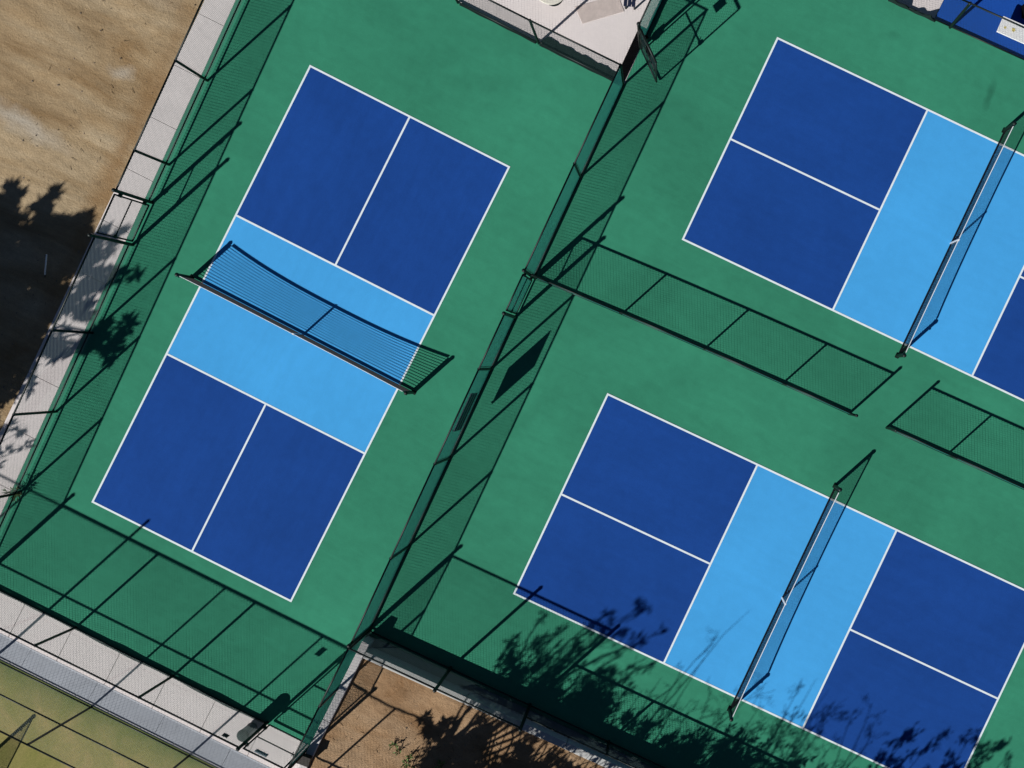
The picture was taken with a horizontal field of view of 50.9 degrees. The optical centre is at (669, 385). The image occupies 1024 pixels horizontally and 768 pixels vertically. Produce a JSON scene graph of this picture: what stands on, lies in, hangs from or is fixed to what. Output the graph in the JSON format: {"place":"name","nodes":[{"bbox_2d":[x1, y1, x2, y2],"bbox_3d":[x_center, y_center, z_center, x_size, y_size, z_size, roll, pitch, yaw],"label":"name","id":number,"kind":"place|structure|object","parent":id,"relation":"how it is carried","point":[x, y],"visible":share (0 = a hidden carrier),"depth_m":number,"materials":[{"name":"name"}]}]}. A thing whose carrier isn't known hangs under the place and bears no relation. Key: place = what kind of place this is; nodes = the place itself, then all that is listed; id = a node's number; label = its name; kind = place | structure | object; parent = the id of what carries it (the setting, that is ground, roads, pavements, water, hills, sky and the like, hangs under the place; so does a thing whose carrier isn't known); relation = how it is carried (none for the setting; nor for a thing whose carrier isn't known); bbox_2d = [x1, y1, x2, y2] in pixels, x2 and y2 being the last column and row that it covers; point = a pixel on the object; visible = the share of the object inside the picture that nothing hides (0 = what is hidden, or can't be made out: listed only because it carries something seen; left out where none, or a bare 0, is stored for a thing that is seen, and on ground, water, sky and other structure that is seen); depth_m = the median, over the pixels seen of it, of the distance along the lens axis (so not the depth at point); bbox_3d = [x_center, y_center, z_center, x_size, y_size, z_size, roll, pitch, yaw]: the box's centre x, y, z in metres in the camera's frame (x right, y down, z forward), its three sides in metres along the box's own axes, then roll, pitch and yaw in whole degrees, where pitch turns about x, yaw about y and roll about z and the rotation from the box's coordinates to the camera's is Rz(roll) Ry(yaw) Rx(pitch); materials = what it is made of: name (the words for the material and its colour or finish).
{"place":"outdoors","nodes":[
{"label":"outdoors","id":0,"kind":"place"},
{"bbox_2d":[0,0,204,430],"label":"dirt lot","id":1,"kind":"structure","parent":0,"point":[59,205],"depth_m":29.03,"materials":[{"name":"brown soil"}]},
{"bbox_2d":[44,254,46,276],"bbox_3d":[-16.978,-3.257,28.798,0.040,0.694,0.727,38,91,-1],"label":"marker stake","id":2,"kind":"object","parent":1,"relation":"in","point":[45,266],"visible":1,"depth_m":28.75,"materials":[{"name":"white paint"}]},
{"bbox_2d":[4,16,215,489],"bbox_3d":[-15.204,-4.845,29.149,1.125,0.182,43.041,25,91,-1],"label":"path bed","id":3,"kind":"object","parent":1,"relation":"on","point":[114,225],"visible":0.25,"depth_m":29.07,"materials":[{"name":"grey concrete"}]},
{"bbox_2d":[0,657,221,767],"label":"turf kerb","id":4,"kind":"structure","parent":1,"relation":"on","point":[112,714],"depth_m":29.14,"materials":[{"name":"concrete"}]},
{"bbox_2d":[0,633,269,767],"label":"gutter","id":5,"kind":"object","parent":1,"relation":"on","point":[103,696],"visible":0.88,"depth_m":29.22,"materials":[{"name":"grey concrete"}]},
{"bbox_2d":[0,661,214,767],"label":"turf","id":6,"kind":"structure","parent":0,"point":[14,753],"depth_m":29.19,"materials":[{"name":"plant"}]},
{"bbox_2d":[0,661,213,767],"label":"chain link fence","id":7,"kind":"object","parent":6,"relation":"on","point":[77,732],"visible":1,"depth_m":27.95,"materials":[{"name":"black metal"}]},
{"bbox_2d":[0,0,235,514],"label":"concrete path","id":8,"kind":"structure","parent":0,"point":[82,296],"depth_m":29.06,"materials":[{"name":"grey concrete"}]},
{"bbox_2d":[1,605,270,767],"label":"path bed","id":9,"kind":"object","parent":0,"point":[156,699],"depth_m":29.28,"materials":[{"name":"grey concrete"}]},
{"bbox_2d":[0,593,305,767],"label":"concrete path","id":10,"kind":"structure","parent":0,"point":[217,731],"depth_m":29.26,"materials":[{"name":"grey concrete"}]},
{"bbox_2d":[237,722,256,741],"bbox_3d":[-11.529,9.449,28.903,0.330,0.785,0.330,27,91,-1],"label":"waste bin","id":11,"kind":"object","parent":10,"relation":"on","point":[247,731],"visible":0.62,"depth_m":28.61,"materials":[{"name":"metal"}]},
{"bbox_2d":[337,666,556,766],"bbox_3d":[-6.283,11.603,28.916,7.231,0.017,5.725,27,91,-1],"label":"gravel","id":12,"kind":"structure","parent":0,"point":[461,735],"depth_m":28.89,"materials":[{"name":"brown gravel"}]},
{"bbox_2d":[308,658,604,767],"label":"raised bed","id":13,"kind":"object","parent":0,"point":[390,699],"visible":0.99,"depth_m":28.89,"materials":[{"name":"brown soil"}]},
{"bbox_2d":[389,741,398,749],"bbox_3d":[-7.510,9.803,28.797,0.278,0.230,0.211,27,91,-1],"label":"weed","id":14,"kind":"object","parent":13,"relation":"on","point":[395,745],"visible":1,"depth_m":28.80,"materials":[{"name":"green plant"}]},
{"bbox_2d":[400,759,407,767],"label":"weed","id":15,"kind":"object","parent":13,"relation":"on","point":[404,763],"visible":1,"depth_m":28.81,"materials":[{"name":"green plant"}]},
{"bbox_2d":[0,0,1023,767],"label":"court surface","id":16,"kind":"object","parent":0,"point":[562,368],"visible":0.56,"depth_m":29.19,"materials":[{"name":"green paint"}]},
{"bbox_2d":[2,487,22,502],"bbox_3d":[-17.938,2.964,28.951,0.491,0.470,0.503,-6,91,0],"label":"spiky plant","id":17,"kind":"object","parent":16,"relation":"on","point":[17,495],"visible":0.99,"depth_m":28.90,"materials":[{"name":"green plant"}]},
{"bbox_2d":[0,0,242,528],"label":"chain link fence","id":18,"kind":"object","parent":16,"relation":"on","point":[127,244],"visible":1,"depth_m":28.07,"materials":[{"name":"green metal"}]},
{"bbox_2d":[96,194,149,241],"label":"chain link gate","id":19,"kind":"structure","parent":18,"relation":"attached to","point":[121,196],"depth_m":28.03,"materials":[{"name":"black metal"}]},
{"bbox_2d":[0,590,268,750],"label":"chain link fence","id":20,"kind":"object","parent":16,"relation":"on","point":[145,664],"visible":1,"depth_m":28.29,"materials":[{"name":"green metal"}]},
{"bbox_2d":[243,724,307,767],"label":"chain link gate","id":21,"kind":"structure","parent":20,"relation":"attached to","point":[259,752],"depth_m":28.21,"materials":[{"name":"black metal"}]},
{"bbox_2d":[92,65,509,601],"bbox_3d":[-10.154,-1.409,29.119,6.148,0.004,13.463,27,91,-1],"label":"pickleball court","id":22,"kind":"object","parent":16,"relation":"on","point":[351,233],"visible":0.98,"depth_m":29.12,"materials":[{"name":"blue paint"}]},
{"bbox_2d":[175,273,416,394],"bbox_3d":[-10.095,-1.387,28.661,6.980,0.930,0.126,27,91,-1],"label":"court net","id":23,"kind":"object","parent":22,"relation":"on","point":[191,279],"visible":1,"depth_m":28.68,"materials":[{"name":"black fabric"}]},
{"bbox_2d":[288,0,663,767],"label":"chain link fence","id":24,"kind":"object","parent":16,"relation":"on","point":[480,376],"visible":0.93,"depth_m":28.12,"materials":[{"name":"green metal"}]},
{"bbox_2d":[453,393,477,431],"bbox_3d":[-5.405,0.689,28.077,0.067,0.980,1.100,27,91,-1],"label":"sign panel","id":25,"kind":"object","parent":24,"relation":"attached to","point":[465,412],"visible":1,"depth_m":28.01,"materials":[{"name":"black metal"}]},
{"bbox_2d":[506,271,532,313],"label":"chain link gate","id":26,"kind":"structure","parent":24,"relation":"attached to","point":[524,283],"depth_m":28.09,"materials":[{"name":"black metal"}]},
{"bbox_2d":[615,28,644,83],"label":"gate","id":27,"kind":"structure","parent":24,"relation":"attached to","point":[629,59],"depth_m":29.02,"materials":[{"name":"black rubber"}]},
{"bbox_2d":[638,28,657,82],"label":"chain link gate","id":28,"kind":"structure","parent":24,"relation":"attached to","point":[648,51],"depth_m":27.90,"materials":[{"name":"black metal"}]},
{"bbox_2d":[363,647,637,767],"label":"retaining wall","id":29,"kind":"structure","parent":16,"relation":"on","point":[560,740],"depth_m":28.84,"materials":[{"name":"concrete"}]},
{"bbox_2d":[349,630,665,767],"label":"chain link fence","id":30,"kind":"object","parent":16,"relation":"on","point":[523,719],"visible":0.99,"depth_m":28.47,"materials":[{"name":"black metal"}]},
{"bbox_2d":[531,274,857,416],"bbox_3d":[0.673,-1.095,28.582,9.456,1.220,0.110,23,91,-1],"label":"chain link fence","id":31,"kind":"object","parent":16,"relation":"on","point":[695,345],"visible":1,"depth_m":28.17,"materials":[{"name":"black metal"}]},
{"bbox_2d":[513,393,1023,767],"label":"pickleball court","id":32,"kind":"object","parent":16,"relation":"on","point":[670,545],"visible":1,"depth_m":29.31,"materials":[{"name":"blue paint"}]},
{"bbox_2d":[727,483,841,721],"bbox_3d":[3.132,5.881,28.856,0.126,0.930,6.980,25,91,-1],"label":"court net","id":33,"kind":"object","parent":32,"relation":"on","point":[838,489],"visible":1,"depth_m":28.89,"materials":[{"name":"black fabric"}]},
{"bbox_2d":[682,37,1023,401],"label":"pickleball court","id":34,"kind":"object","parent":16,"relation":"on","point":[840,190],"visible":1,"depth_m":29.15,"materials":[{"name":"blue paint"}]},
{"bbox_2d":[895,121,1016,358],"bbox_3d":[7.764,-3.915,28.721,0.125,0.930,6.980,25,91,-1],"label":"court net","id":35,"kind":"object","parent":34,"relation":"on","point":[952,242],"visible":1,"depth_m":28.75,"materials":[{"name":"black fabric"}]},
{"bbox_2d":[885,426,1023,489],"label":"chain link fence","id":36,"kind":"object","parent":16,"relation":"on","point":[954,457],"visible":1,"depth_m":28.24,"materials":[{"name":"black metal"}]},
{"bbox_2d":[888,0,1023,59],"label":"chain link fence","id":37,"kind":"object","parent":16,"relation":"on","point":[929,17],"visible":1,"depth_m":28.47,"materials":[{"name":"black metal"}]},
{"bbox_2d":[371,639,653,767],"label":"apron","id":38,"kind":"object","parent":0,"point":[523,712],"visible":0.4,"depth_m":29.32,"materials":[{"name":"concrete"}]},
{"bbox_2d":[458,0,659,83],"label":"patio","id":39,"kind":"structure","parent":0,"point":[611,37],"depth_m":29.02,"materials":[{"name":"concrete"}]},
{"bbox_2d":[455,0,623,84],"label":"chain link fence","id":40,"kind":"object","parent":39,"relation":"on","point":[570,54],"visible":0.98,"depth_m":28.63,"materials":[{"name":"black metal"}]},
{"bbox_2d":[540,0,562,5],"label":"round table","id":41,"kind":"object","parent":39,"relation":"on","point":[553,2],"visible":1,"depth_m":28.27,"materials":[{"name":"beige paint"}]},
{"bbox_2d":[575,0,623,23],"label":"floor mat","id":42,"kind":"object","parent":39,"relation":"on","point":[593,10],"visible":1,"depth_m":29.01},
{"bbox_2d":[623,0,635,9],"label":"bench","id":43,"kind":"object","parent":39,"relation":"on","point":[629,3],"visible":1,"depth_m":28.57,"materials":[{"name":"blue metal"}]},
{"bbox_2d":[897,0,942,16],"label":"patio","id":44,"kind":"structure","parent":0,"point":[928,7],"depth_m":29.07,"materials":[{"name":"concrete"}]},
{"bbox_2d":[935,0,1023,57],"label":"blue court surface","id":45,"kind":"object","parent":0,"point":[1010,9],"visible":0.5,"depth_m":29.08,"materials":[{"name":"paint"}]},
{"bbox_2d":[996,16,1023,43],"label":"bench","id":46,"kind":"object","parent":45,"relation":"on","point":[1009,27],"visible":0.8,"depth_m":28.64,"materials":[{"name":"white paint"}]},
{"bbox_2d":[1021,4,1023,18],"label":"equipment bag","id":47,"kind":"object","parent":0,"point":[1022,8],"visible":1,"depth_m":28.95,"materials":[{"name":"black fabric"}]},
{"label":"ground","id":48,"kind":"structure","parent":0,"visible":0},
{"bbox_2d":[299,635,373,767],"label":"retaining wall","id":49,"kind":"structure","parent":48,"relation":"on","point":[336,702],"depth_m":28.75,"materials":[{"name":"concrete"}]},
{"bbox_2d":[297,753,312,766],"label":"utility box","id":50,"kind":"object","parent":49,"relation":"on","point":[305,760],"visible":0.73,"depth_m":28.52,"materials":[{"name":"grey metal"}]}
]}

